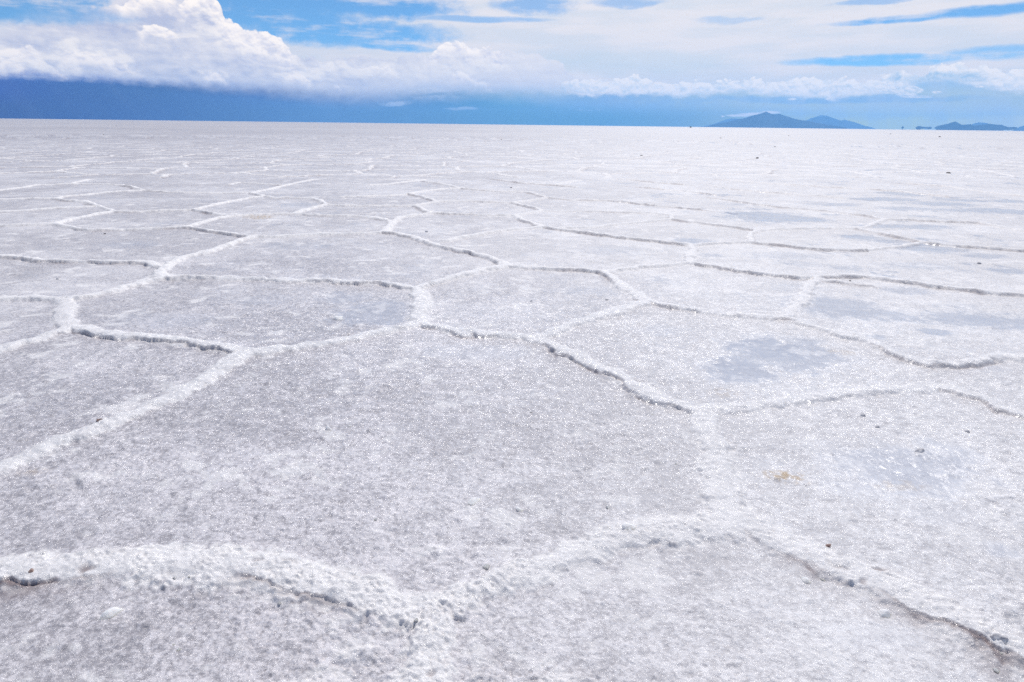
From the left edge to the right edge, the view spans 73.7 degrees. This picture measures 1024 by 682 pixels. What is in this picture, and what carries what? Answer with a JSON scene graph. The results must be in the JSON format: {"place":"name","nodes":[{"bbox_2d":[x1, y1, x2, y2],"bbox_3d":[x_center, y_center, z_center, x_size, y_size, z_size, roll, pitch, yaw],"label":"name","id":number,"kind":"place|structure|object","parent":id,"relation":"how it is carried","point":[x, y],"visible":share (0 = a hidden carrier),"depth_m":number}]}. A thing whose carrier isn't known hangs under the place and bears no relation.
{"place":"outdoors","nodes":[
{"label":"outdoors","id":0,"kind":"place"},
{"bbox_2d":[0,118,1023,681],"bbox_3d":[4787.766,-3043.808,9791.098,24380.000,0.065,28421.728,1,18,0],"label":"salt flat","id":1,"kind":"structure","parent":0,"point":[564,312],"depth_m":4.11},
{"bbox_2d":[99,607,123,619],"bbox_3d":[-1.370,0.930,2.325,0.056,0.040,0.112,13,21,33],"label":"salt lump","id":2,"kind":"object","parent":1,"relation":"on","point":[112,612],"visible":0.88,"depth_m":2.31},
{"bbox_2d":[332,316,342,319],"bbox_3d":[-1.500,-0.187,5.847,0.106,0.052,0.083,0,18,-3],"label":"salt flake","id":3,"kind":"object","parent":1,"relation":"on","point":[337,318],"visible":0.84,"depth_m":5.83},
{"bbox_2d":[468,497,480,505],"bbox_3d":[-0.175,0.718,3.043,0.075,0.033,0.056,-14,22,-38],"label":"salt lump","id":4,"kind":"object","parent":1,"relation":"on","point":[473,501],"visible":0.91,"depth_m":3.03},
{"bbox_2d":[483,564,489,569],"bbox_3d":[-0.098,0.854,2.582,0.028,0.009,0.030,-17,23,-2],"label":"salt crumb","id":5,"kind":"object","parent":1,"relation":"on","point":[485,566],"visible":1,"depth_m":2.58},
{"bbox_2d":[622,523,635,529],"bbox_3d":[0.479,0.775,2.820,0.072,0.047,0.055,-7,19,-24],"label":"salt lump","id":6,"kind":"object","parent":1,"relation":"on","point":[626,526],"visible":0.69,"depth_m":2.81},
{"bbox_2d":[799,577,810,583],"bbox_3d":[1.087,0.889,2.539,0.035,0.025,0.046,0,18,-4],"label":"salt lump","id":7,"kind":"object","parent":1,"relation":"on","point":[806,580],"visible":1,"depth_m":2.53},
{"bbox_2d":[876,609,891,617],"bbox_3d":[1.289,0.944,2.367,0.056,0.037,0.059,10,20,26],"label":"salt lump","id":8,"kind":"object","parent":1,"relation":"on","point":[885,613],"visible":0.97,"depth_m":2.36},
{"bbox_2d":[914,448,924,452],"bbox_3d":[2.120,0.574,3.563,0.058,0.024,0.048,-13,22,-37],"label":"mud clod","id":9,"kind":"object","parent":1,"relation":"on","point":[920,450],"visible":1,"depth_m":3.56},
{"bbox_2d":[990,632,1007,644],"bbox_3d":[1.587,0.965,2.224,0.050,0.027,0.041,13,21,34],"label":"mud clod","id":10,"kind":"object","parent":1,"relation":"on","point":[997,636],"visible":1,"depth_m":2.22},
{"bbox_2d":[0,0,1023,130],"label":"sky","id":11,"kind":"structure","parent":0,"point":[876,64]},
{"bbox_2d":[702,119,737,126],"bbox_3d":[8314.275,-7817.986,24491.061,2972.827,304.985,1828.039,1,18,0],"label":"mountain","id":12,"kind":"structure","parent":0,"point":[726,120],"depth_m":24559.63},
{"bbox_2d":[705,112,847,128],"bbox_3d":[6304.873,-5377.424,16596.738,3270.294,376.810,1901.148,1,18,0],"label":"mountain","id":13,"kind":"structure","parent":0,"point":[765,120],"depth_m":16254.00},
{"bbox_2d":[806,115,873,128],"bbox_3d":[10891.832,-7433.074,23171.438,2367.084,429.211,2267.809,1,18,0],"label":"mountain","id":14,"kind":"structure","parent":0,"point":[824,119],"depth_m":22744.92},
{"bbox_2d":[916,126,931,129],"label":"hills","id":15,"kind":"structure","parent":0,"point":[919,127],"depth_m":14039.62},
{"bbox_2d":[935,122,1016,130],"bbox_3d":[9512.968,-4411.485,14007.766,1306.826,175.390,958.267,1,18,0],"label":"hills","id":16,"kind":"structure","parent":0,"point":[958,126],"depth_m":13975.91},
{"bbox_2d":[1013,126,1023,130],"bbox_3d":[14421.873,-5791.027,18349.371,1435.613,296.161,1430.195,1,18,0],"label":"hills","id":17,"kind":"structure","parent":0,"point":[1021,128],"depth_m":18588.35}
]}

